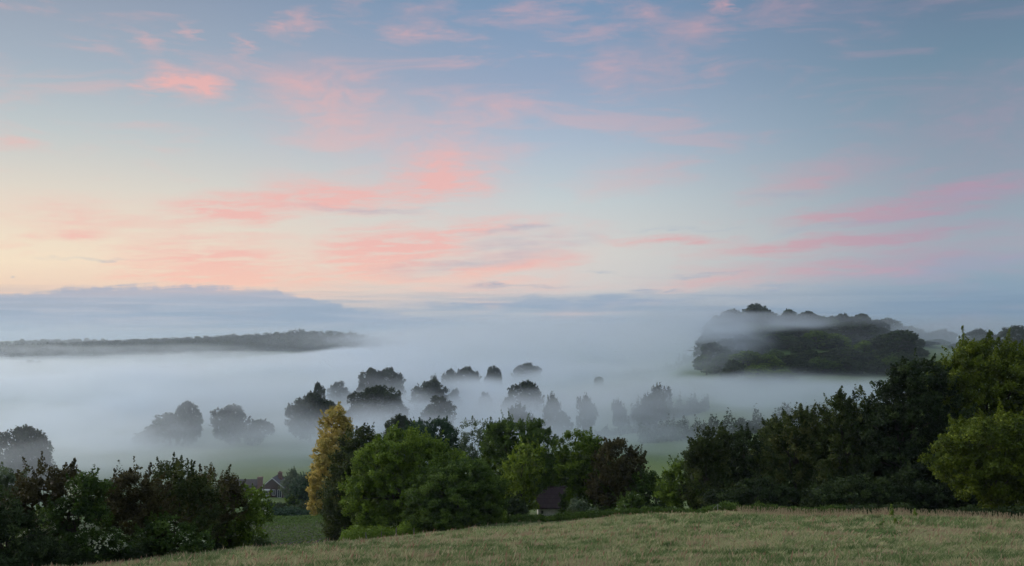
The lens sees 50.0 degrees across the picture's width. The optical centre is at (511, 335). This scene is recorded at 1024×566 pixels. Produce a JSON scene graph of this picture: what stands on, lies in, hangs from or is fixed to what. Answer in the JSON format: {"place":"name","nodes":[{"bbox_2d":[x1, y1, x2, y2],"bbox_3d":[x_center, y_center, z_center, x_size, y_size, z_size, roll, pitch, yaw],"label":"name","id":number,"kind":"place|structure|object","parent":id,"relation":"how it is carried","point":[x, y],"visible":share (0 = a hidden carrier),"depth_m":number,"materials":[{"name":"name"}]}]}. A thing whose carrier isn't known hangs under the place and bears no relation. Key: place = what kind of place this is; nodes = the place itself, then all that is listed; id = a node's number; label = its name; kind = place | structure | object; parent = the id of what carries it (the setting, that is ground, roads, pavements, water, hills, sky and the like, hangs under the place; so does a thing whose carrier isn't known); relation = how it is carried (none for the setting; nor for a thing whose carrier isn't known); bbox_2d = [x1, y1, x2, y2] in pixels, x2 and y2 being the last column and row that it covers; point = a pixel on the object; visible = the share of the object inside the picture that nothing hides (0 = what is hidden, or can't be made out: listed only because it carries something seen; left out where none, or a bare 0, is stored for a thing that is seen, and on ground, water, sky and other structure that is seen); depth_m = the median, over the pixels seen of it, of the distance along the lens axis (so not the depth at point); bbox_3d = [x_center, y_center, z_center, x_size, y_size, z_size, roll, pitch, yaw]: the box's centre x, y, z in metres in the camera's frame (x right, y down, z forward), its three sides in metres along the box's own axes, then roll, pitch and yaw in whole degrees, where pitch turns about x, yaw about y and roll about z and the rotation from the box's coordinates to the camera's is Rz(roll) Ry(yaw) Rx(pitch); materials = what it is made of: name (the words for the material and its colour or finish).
{"place":"outdoors","nodes":[
{"label":"outdoors","id":0,"kind":"place"},
{"bbox_2d":[232,519,326,544],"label":"crop field","id":1,"kind":"structure","parent":0,"point":[312,536],"depth_m":170.38,"materials":[{"name":"plant"}]},
{"bbox_2d":[231,507,376,544],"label":"crop seedlings","id":2,"kind":"object","parent":1,"relation":"on","point":[282,520],"visible":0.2,"depth_m":182.16,"materials":[{"name":"green plant"}]},
{"bbox_2d":[0,335,1019,547],"bbox_3d":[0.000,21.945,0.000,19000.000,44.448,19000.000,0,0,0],"label":"ground","id":3,"kind":"structure","parent":0,"point":[87,412],"depth_m":723.11,"materials":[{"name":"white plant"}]},
{"bbox_2d":[0,461,29,546],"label":"ash","id":4,"kind":"object","parent":3,"relation":"on","point":[10,476],"visible":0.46,"depth_m":65.44,"materials":[{"name":"green plant"}]},
{"bbox_2d":[0,424,55,488],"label":"broadleaf tree","id":5,"kind":"object","parent":3,"relation":"on","point":[28,443],"visible":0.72,"depth_m":247.79,"materials":[{"name":"grey plant"}]},
{"bbox_2d":[0,477,75,565],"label":"hawthorn bush","id":6,"kind":"object","parent":3,"relation":"on","point":[37,541],"visible":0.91,"depth_m":57.57,"materials":[{"name":"green plant"}]},
{"bbox_2d":[0,451,96,546],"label":"hawthorn bush","id":7,"kind":"object","parent":3,"relation":"on","point":[31,493],"visible":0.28,"depth_m":63.27,"materials":[{"name":"green plant"}]},
{"bbox_2d":[0,338,104,344],"bbox_3d":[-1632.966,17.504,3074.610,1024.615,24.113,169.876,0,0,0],"label":"woods","id":8,"kind":"object","parent":3,"relation":"on","point":[42,341],"visible":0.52,"depth_m":3026.19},
{"bbox_2d":[9,464,134,563],"bbox_3d":[-25.106,10.400,62.106,7.276,6.053,4.894,0,0,0],"label":"elder bush","id":9,"kind":"object","parent":3,"relation":"on","point":[89,506],"visible":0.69,"depth_m":61.38,"materials":[{"name":"green plant"}]},
{"bbox_2d":[0,339,235,357],"bbox_3d":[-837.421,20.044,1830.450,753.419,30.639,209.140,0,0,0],"label":"woods","id":10,"kind":"object","parent":3,"relation":"on","point":[184,347],"visible":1,"depth_m":1785.49,"materials":[{"name":"plant"}]},
{"bbox_2d":[0,532,274,565],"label":"undergrowth","id":11,"kind":"object","parent":3,"relation":"on","point":[140,548],"visible":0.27,"depth_m":60.53,"materials":[{"name":"green plant"}]},
{"bbox_2d":[89,456,191,554],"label":"hawthorn bush","id":12,"kind":"object","parent":3,"relation":"on","point":[133,511],"visible":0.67,"depth_m":67.82,"materials":[{"name":"green plant"}]},
{"bbox_2d":[131,424,173,444],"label":"broadleaf tree","id":13,"kind":"object","parent":3,"relation":"on","point":[138,438],"visible":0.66,"depth_m":429.83,"materials":[{"name":"grey plant"}]},
{"bbox_2d":[122,507,215,555],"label":"elder bush","id":14,"kind":"object","parent":3,"relation":"on","point":[184,538],"visible":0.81,"depth_m":67.15,"materials":[{"name":"green plant"}]},
{"bbox_2d":[143,412,197,445],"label":"broadleaf tree","id":15,"kind":"object","parent":3,"relation":"on","point":[168,421],"visible":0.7,"depth_m":427.58,"materials":[{"name":"grey plant"}]},
{"bbox_2d":[132,452,230,538],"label":"hawthorn bush","id":16,"kind":"object","parent":3,"relation":"on","point":[184,491],"visible":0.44,"depth_m":72.74,"materials":[{"name":"green plant"}]},
{"bbox_2d":[172,401,203,446],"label":"broadleaf tree","id":17,"kind":"object","parent":3,"relation":"on","point":[184,410],"visible":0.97,"depth_m":427.62,"materials":[{"name":"grey plant"}]},
{"bbox_2d":[168,462,251,543],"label":"hawthorn bush","id":18,"kind":"object","parent":3,"relation":"on","point":[231,484],"visible":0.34,"depth_m":77.97,"materials":[{"name":"green plant"}]},
{"bbox_2d":[1,328,443,353],"bbox_3d":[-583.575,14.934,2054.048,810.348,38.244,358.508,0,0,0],"label":"woods","id":19,"kind":"object","parent":3,"relation":"on","point":[287,343],"visible":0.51,"depth_m":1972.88,"materials":[{"name":"plant"}]},
{"bbox_2d":[208,404,250,444],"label":"broadleaf tree","id":20,"kind":"object","parent":3,"relation":"on","point":[230,424],"visible":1,"depth_m":436.99,"materials":[{"name":"grey plant"}]},
{"bbox_2d":[189,481,275,548],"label":"elder bush","id":21,"kind":"object","parent":3,"relation":"on","point":[241,532],"visible":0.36,"depth_m":79.40,"materials":[{"name":"green plant"}]},
{"bbox_2d":[242,418,274,444],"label":"broadleaf tree","id":22,"kind":"object","parent":3,"relation":"on","point":[251,433],"visible":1,"depth_m":435.54,"materials":[{"name":"grey plant"}]},
{"bbox_2d":[257,471,288,497],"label":"brick cottage","id":23,"kind":"structure","parent":3,"relation":"on","point":[273,484],"depth_m":283.00,"materials":[{"name":"brick"}]},
{"bbox_2d":[242,503,324,515],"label":"hedge","id":24,"kind":"object","parent":3,"relation":"on","point":[292,511],"visible":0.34,"depth_m":221.79,"materials":[{"name":"green plant"}]},
{"bbox_2d":[278,466,300,495],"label":"garden tree","id":25,"kind":"object","parent":3,"relation":"on","point":[290,476],"visible":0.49,"depth_m":275.31,"materials":[{"name":"green plant"}]},
{"bbox_2d":[283,469,324,505],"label":"garden tree","id":26,"kind":"object","parent":3,"relation":"on","point":[298,488],"visible":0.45,"depth_m":260.22,"materials":[{"name":"green plant"}]},
{"bbox_2d":[283,390,334,442],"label":"broadleaf tree","id":27,"kind":"object","parent":3,"relation":"on","point":[307,408],"visible":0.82,"depth_m":445.29,"materials":[{"name":"grey plant"}]},
{"bbox_2d":[305,401,354,518],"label":"golden tree","id":28,"kind":"object","parent":3,"relation":"on","point":[326,444],"visible":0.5,"depth_m":134.97,"materials":[{"name":"plant"}]},
{"bbox_2d":[326,381,350,409],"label":"broadleaf tree","id":29,"kind":"object","parent":3,"relation":"on","point":[341,394],"visible":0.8,"depth_m":636.60,"materials":[{"name":"grey plant"}]},
{"bbox_2d":[314,422,390,540],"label":"hawthorn tree","id":30,"kind":"object","parent":3,"relation":"on","point":[332,527],"visible":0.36,"depth_m":122.09,"materials":[{"name":"green plant"}]},
{"bbox_2d":[356,367,384,399],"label":"broadleaf tree","id":31,"kind":"object","parent":3,"relation":"on","point":[371,373],"visible":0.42,"depth_m":635.47,"materials":[{"name":"grey plant"}]},
{"bbox_2d":[347,385,409,432],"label":"broadleaf tree","id":32,"kind":"object","parent":3,"relation":"on","point":[379,405],"visible":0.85,"depth_m":474.57,"materials":[{"name":"grey plant"}]},
{"bbox_2d":[373,366,405,403],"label":"broadleaf tree","id":33,"kind":"object","parent":3,"relation":"on","point":[395,382],"visible":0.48,"depth_m":637.08,"materials":[{"name":"grey plant"}]},
{"bbox_2d":[383,413,415,450],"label":"broadleaf tree","id":34,"kind":"object","parent":3,"relation":"on","point":[401,420],"visible":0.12,"depth_m":328.58,"materials":[{"name":"green plant"}]},
{"bbox_2d":[337,420,471,530],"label":"sallow tree","id":35,"kind":"object","parent":3,"relation":"on","point":[395,470],"visible":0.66,"depth_m":115.85,"materials":[{"name":"green plant"}]},
{"bbox_2d":[338,508,508,540],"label":"undergrowth","id":36,"kind":"object","parent":3,"relation":"on","point":[404,528],"visible":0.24,"depth_m":108.70,"materials":[{"name":"green plant"}]},
{"bbox_2d":[405,378,449,416],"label":"broadleaf tree","id":37,"kind":"object","parent":3,"relation":"on","point":[424,401],"visible":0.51,"depth_m":556.04,"materials":[{"name":"grey plant"}]},
{"bbox_2d":[398,415,465,465],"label":"dark round tree","id":38,"kind":"object","parent":3,"relation":"on","point":[450,432],"visible":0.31,"depth_m":154.48,"materials":[{"name":"green plant"}]},
{"bbox_2d":[420,395,456,434],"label":"broadleaf tree","id":39,"kind":"object","parent":3,"relation":"on","point":[441,408],"visible":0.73,"depth_m":468.15,"materials":[{"name":"grey plant"}]},
{"bbox_2d":[441,368,458,395],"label":"broadleaf tree","id":40,"kind":"object","parent":3,"relation":"on","point":[448,377],"visible":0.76,"depth_m":717.17,"materials":[{"name":"grey plant"}]},
{"bbox_2d":[399,457,510,531],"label":"sallow bush","id":41,"kind":"object","parent":3,"relation":"on","point":[449,504],"visible":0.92,"depth_m":110.55,"materials":[{"name":"green plant"}]},
{"bbox_2d":[449,366,481,402],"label":"broadleaf tree","id":42,"kind":"object","parent":3,"relation":"on","point":[471,380],"visible":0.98,"depth_m":716.52,"materials":[{"name":"grey plant"}]},
{"bbox_2d":[453,415,487,474],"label":"ash tree","id":43,"kind":"object","parent":3,"relation":"on","point":[469,448],"visible":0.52,"depth_m":149.48,"materials":[{"name":"green plant"}]},
{"bbox_2d":[476,391,493,420],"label":"broadleaf tree","id":44,"kind":"object","parent":3,"relation":"on","point":[485,407],"visible":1,"depth_m":558.23,"materials":[{"name":"grey plant"}]},
{"bbox_2d":[483,366,502,400],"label":"broadleaf tree","id":45,"kind":"object","parent":3,"relation":"on","point":[493,379],"visible":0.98,"depth_m":736.88,"materials":[{"name":"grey plant"}]},
{"bbox_2d":[503,491,529,516],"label":"elder bush","id":46,"kind":"object","parent":3,"relation":"on","point":[520,506],"visible":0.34,"depth_m":120.08,"materials":[{"name":"green plant"}]},
{"bbox_2d":[477,409,559,508],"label":"maple tree","id":47,"kind":"object","parent":3,"relation":"on","point":[497,445],"visible":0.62,"depth_m":140.49,"materials":[{"name":"green plant"}]},
{"bbox_2d":[493,434,547,510],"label":"lime green tree","id":48,"kind":"object","parent":3,"relation":"on","point":[526,486],"visible":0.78,"depth_m":129.26,"materials":[{"name":"green plant"}]},
{"bbox_2d":[508,401,534,436],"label":"poplar tree","id":49,"kind":"object","parent":3,"relation":"on","point":[516,411],"visible":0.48,"depth_m":428.28,"materials":[{"name":"grey plant"}]},
{"bbox_2d":[506,379,544,420],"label":"broadleaf tree","id":50,"kind":"object","parent":3,"relation":"on","point":[529,396],"visible":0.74,"depth_m":516.93,"materials":[{"name":"grey plant"}]},
{"bbox_2d":[510,363,544,388],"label":"broadleaf tree","id":51,"kind":"object","parent":3,"relation":"on","point":[530,372],"visible":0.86,"depth_m":854.93,"materials":[{"name":"grey plant"}]},
{"bbox_2d":[32,509,1023,565],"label":"meadow grass","id":52,"kind":"structure","parent":3,"relation":"on","point":[616,539],"depth_m":52.59,"materials":[{"name":"plant"}]},
{"bbox_2d":[542,391,561,437],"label":"poplar tree","id":53,"kind":"object","parent":3,"relation":"on","point":[553,407],"visible":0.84,"depth_m":434.42,"materials":[{"name":"grey plant"}]},
{"bbox_2d":[536,486,581,515],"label":"tiled barn","id":54,"kind":"structure","parent":3,"relation":"on","point":[548,500],"depth_m":150.72,"materials":[{"name":"tile"}]},
{"bbox_2d":[551,410,574,438],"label":"broadleaf tree","id":55,"kind":"object","parent":3,"relation":"on","point":[559,428],"visible":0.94,"depth_m":428.53,"materials":[{"name":"grey plant"}]},
{"bbox_2d":[567,494,597,512],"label":"guelder bush","id":56,"kind":"object","parent":3,"relation":"on","point":[574,505],"visible":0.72,"depth_m":120.63,"materials":[{"name":"green plant"}]},
{"bbox_2d":[550,427,615,511],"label":"willow tree","id":57,"kind":"object","parent":3,"relation":"on","point":[587,445],"visible":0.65,"depth_m":126.64,"materials":[{"name":"green plant"}]},
{"bbox_2d":[575,393,599,431],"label":"poplar tree","id":58,"kind":"object","parent":3,"relation":"on","point":[587,409],"visible":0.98,"depth_m":438.29,"materials":[{"name":"grey plant"}]},
{"bbox_2d":[544,414,689,442],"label":"hedge","id":59,"kind":"object","parent":3,"relation":"on","point":[618,430],"visible":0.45,"depth_m":435.39,"materials":[{"name":"plant"}]},
{"bbox_2d":[584,435,650,508],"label":"copper tree","id":60,"kind":"object","parent":3,"relation":"on","point":[617,482],"visible":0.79,"depth_m":122.63,"materials":[{"name":"brown plant"}]},
{"bbox_2d":[611,397,627,427],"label":"poplar tree","id":61,"kind":"object","parent":3,"relation":"on","point":[618,412],"visible":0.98,"depth_m":442.75,"materials":[{"name":"grey plant"}]},
{"bbox_2d":[544,353,699,386],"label":"hedge","id":62,"kind":"object","parent":3,"relation":"on","point":[684,360],"visible":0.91,"depth_m":825.45,"materials":[{"name":"plant"}]},
{"bbox_2d":[616,487,646,509],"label":"elder bush","id":63,"kind":"object","parent":3,"relation":"on","point":[631,499],"visible":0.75,"depth_m":117.43,"materials":[{"name":"green plant"}]},
{"bbox_2d":[631,404,653,426],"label":"broadleaf tree","id":64,"kind":"object","parent":3,"relation":"on","point":[644,416],"visible":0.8,"depth_m":443.98,"materials":[{"name":"grey plant"}]},
{"bbox_2d":[629,464,682,508],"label":"sallow bush","id":65,"kind":"object","parent":3,"relation":"on","point":[650,480],"visible":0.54,"depth_m":121.02,"materials":[{"name":"green plant"}]},
{"bbox_2d":[640,382,672,422],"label":"poplar tree","id":66,"kind":"object","parent":3,"relation":"on","point":[659,396],"visible":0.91,"depth_m":445.93,"materials":[{"name":"grey plant"}]},
{"bbox_2d":[613,388,709,424],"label":"hedge","id":67,"kind":"object","parent":3,"relation":"on","point":[692,406],"visible":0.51,"depth_m":481.96,"materials":[{"name":"plant"}]},
{"bbox_2d":[505,500,845,523],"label":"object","id":68,"kind":"object","parent":3,"relation":"on","point":[580,515],"visible":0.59,"depth_m":107.99,"materials":[{"name":"green plant"}]},
{"bbox_2d":[652,455,702,509],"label":"sallow bush","id":69,"kind":"object","parent":3,"relation":"on","point":[671,498],"visible":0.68,"depth_m":115.21,"materials":[{"name":"green plant"}]},
{"bbox_2d":[687,328,720,357],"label":"broadleaf tree","id":70,"kind":"object","parent":3,"relation":"on","point":[708,335],"visible":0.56,"depth_m":637.60,"materials":[{"name":"plant"}]},
{"bbox_2d":[679,421,734,509],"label":"field maple","id":71,"kind":"object","parent":3,"relation":"on","point":[697,453],"visible":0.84,"depth_m":111.84,"materials":[{"name":"green plant"}]},
{"bbox_2d":[692,342,732,369],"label":"broadleaf tree","id":72,"kind":"object","parent":3,"relation":"on","point":[712,349],"visible":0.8,"depth_m":596.60,"materials":[{"name":"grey plant"}]},
{"bbox_2d":[701,314,733,335],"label":"broadleaf tree","id":73,"kind":"object","parent":3,"relation":"on","point":[715,322],"visible":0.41,"depth_m":676.08,"materials":[{"name":"plant"}]},
{"bbox_2d":[706,353,729,373],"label":"broadleaf tree","id":74,"kind":"object","parent":3,"relation":"on","point":[713,367],"visible":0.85,"depth_m":585.82,"materials":[{"name":"grey plant"}]},
{"bbox_2d":[719,359,745,381],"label":"broadleaf tree","id":75,"kind":"object","parent":3,"relation":"on","point":[732,370],"visible":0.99,"depth_m":563.34,"materials":[{"name":"grey plant"}]},
{"bbox_2d":[720,308,750,335],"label":"broadleaf tree","id":76,"kind":"object","parent":3,"relation":"on","point":[733,316],"visible":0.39,"depth_m":683.55,"materials":[{"name":"plant"}]},
{"bbox_2d":[710,422,776,504],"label":"field maple","id":77,"kind":"object","parent":3,"relation":"on","point":[739,443],"visible":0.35,"depth_m":116.76,"materials":[{"name":"green plant"}]},
{"bbox_2d":[726,350,768,368],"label":"broadleaf tree","id":78,"kind":"object","parent":3,"relation":"on","point":[752,358],"visible":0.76,"depth_m":580.44,"materials":[{"name":"green plant"}]},
{"bbox_2d":[637,400,859,443],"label":"hedge","id":79,"kind":"object","parent":3,"relation":"on","point":[656,433],"visible":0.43,"depth_m":401.08,"materials":[{"name":"plant"}]},
{"bbox_2d":[729,322,769,337],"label":"broadleaf tree","id":80,"kind":"object","parent":3,"relation":"on","point":[747,328],"visible":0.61,"depth_m":665.08,"materials":[{"name":"plant"}]},
{"bbox_2d":[700,469,806,506],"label":"hazel bush","id":81,"kind":"object","parent":3,"relation":"on","point":[763,491],"visible":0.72,"depth_m":105.19,"materials":[{"name":"green plant"}]},
{"bbox_2d":[746,339,770,353],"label":"broadleaf tree","id":82,"kind":"object","parent":3,"relation":"on","point":[757,345],"visible":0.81,"depth_m":622.58,"materials":[{"name":"grey plant"}]},
{"bbox_2d":[742,365,776,381],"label":"broadleaf tree","id":83,"kind":"object","parent":3,"relation":"on","point":[752,371],"visible":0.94,"depth_m":555.36,"materials":[{"name":"green plant"}]},
{"bbox_2d":[741,303,778,331],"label":"broadleaf tree","id":84,"kind":"object","parent":3,"relation":"on","point":[757,312],"visible":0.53,"depth_m":684.37,"materials":[{"name":"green plant"}]},
{"bbox_2d":[747,415,793,480],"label":"field maple","id":85,"kind":"object","parent":3,"relation":"on","point":[764,430],"visible":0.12,"depth_m":125.54,"materials":[{"name":"green plant"}]},
{"bbox_2d":[752,323,795,336],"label":"broadleaf tree","id":86,"kind":"object","parent":3,"relation":"on","point":[775,329],"visible":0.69,"depth_m":669.95,"materials":[{"name":"green plant"}]},
{"bbox_2d":[766,369,799,381],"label":"broadleaf tree","id":87,"kind":"object","parent":3,"relation":"on","point":[782,375],"visible":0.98,"depth_m":552.82,"materials":[{"name":"green plant"}]},
{"bbox_2d":[753,402,834,507],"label":"field maple","id":88,"kind":"object","parent":3,"relation":"on","point":[782,438],"visible":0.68,"depth_m":109.03,"materials":[{"name":"green plant"}]},
{"bbox_2d":[790,336,816,353],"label":"broadleaf tree","id":89,"kind":"object","parent":3,"relation":"on","point":[802,341],"visible":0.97,"depth_m":615.34,"materials":[{"name":"green plant"}]},
{"bbox_2d":[803,330,831,348],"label":"broadleaf tree","id":90,"kind":"object","parent":3,"relation":"on","point":[820,337],"visible":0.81,"depth_m":626.28,"materials":[{"name":"green plant"}]},
{"bbox_2d":[799,384,896,506],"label":"field maple","id":91,"kind":"object","parent":3,"relation":"on","point":[848,411],"visible":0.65,"depth_m":106.08,"materials":[{"name":"green plant"}]},
{"bbox_2d":[819,320,884,339],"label":"broadleaf tree","id":92,"kind":"object","parent":3,"relation":"on","point":[859,328],"visible":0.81,"depth_m":652.62,"materials":[{"name":"green plant"}]},
{"bbox_2d":[798,467,911,507],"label":"hazel bush","id":93,"kind":"object","parent":3,"relation":"on","point":[826,493],"visible":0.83,"depth_m":97.25,"materials":[{"name":"green plant"}]},
{"bbox_2d":[871,329,919,353],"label":"broadleaf tree","id":94,"kind":"object","parent":3,"relation":"on","point":[896,342],"visible":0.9,"depth_m":605.31,"materials":[{"name":"green plant"}]},
{"bbox_2d":[842,348,977,502],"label":"sycamore tree","id":95,"kind":"object","parent":3,"relation":"on","point":[907,415],"visible":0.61,"depth_m":102.33,"materials":[{"name":"green plant"}]},
{"bbox_2d":[834,501,1023,517],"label":"undergrowth","id":96,"kind":"object","parent":3,"relation":"on","point":[966,509],"visible":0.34,"depth_m":88.12,"materials":[{"name":"green plant"}]},
{"bbox_2d":[879,458,987,511],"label":"bush","id":97,"kind":"object","parent":3,"relation":"on","point":[945,497],"visible":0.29,"depth_m":98.23,"materials":[{"name":"green plant"}]},
{"bbox_2d":[926,328,957,341],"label":"broadleaf tree","id":98,"kind":"object","parent":3,"relation":"on","point":[950,336],"visible":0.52,"depth_m":775.20,"materials":[{"name":"green plant"}]},
{"bbox_2d":[917,397,1023,510],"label":"oak tree","id":99,"kind":"object","parent":3,"relation":"on","point":[991,470],"visible":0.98,"depth_m":88.47,"materials":[{"name":"green plant"}]},
{"bbox_2d":[920,325,1023,449],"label":"oak tree","id":100,"kind":"object","parent":3,"relation":"on","point":[990,380],"visible":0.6,"depth_m":105.70,"materials":[{"name":"green plant"}]},
{"bbox_2d":[994,325,1023,349],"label":"broadleaf tree","id":101,"kind":"object","parent":3,"relation":"on","point":[1016,331],"visible":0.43,"depth_m":616.09,"materials":[{"name":"green plant"}]},
{"bbox_2d":[0,0,1023,340],"label":"sky","id":102,"kind":"structure","parent":0,"point":[398,170],"materials":[{"name":"blue"}]},
{"bbox_2d":[736,505,1023,519],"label":"seed head grass","id":103,"kind":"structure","parent":0,"point":[839,513],"depth_m":84.76,"materials":[{"name":"plant"}]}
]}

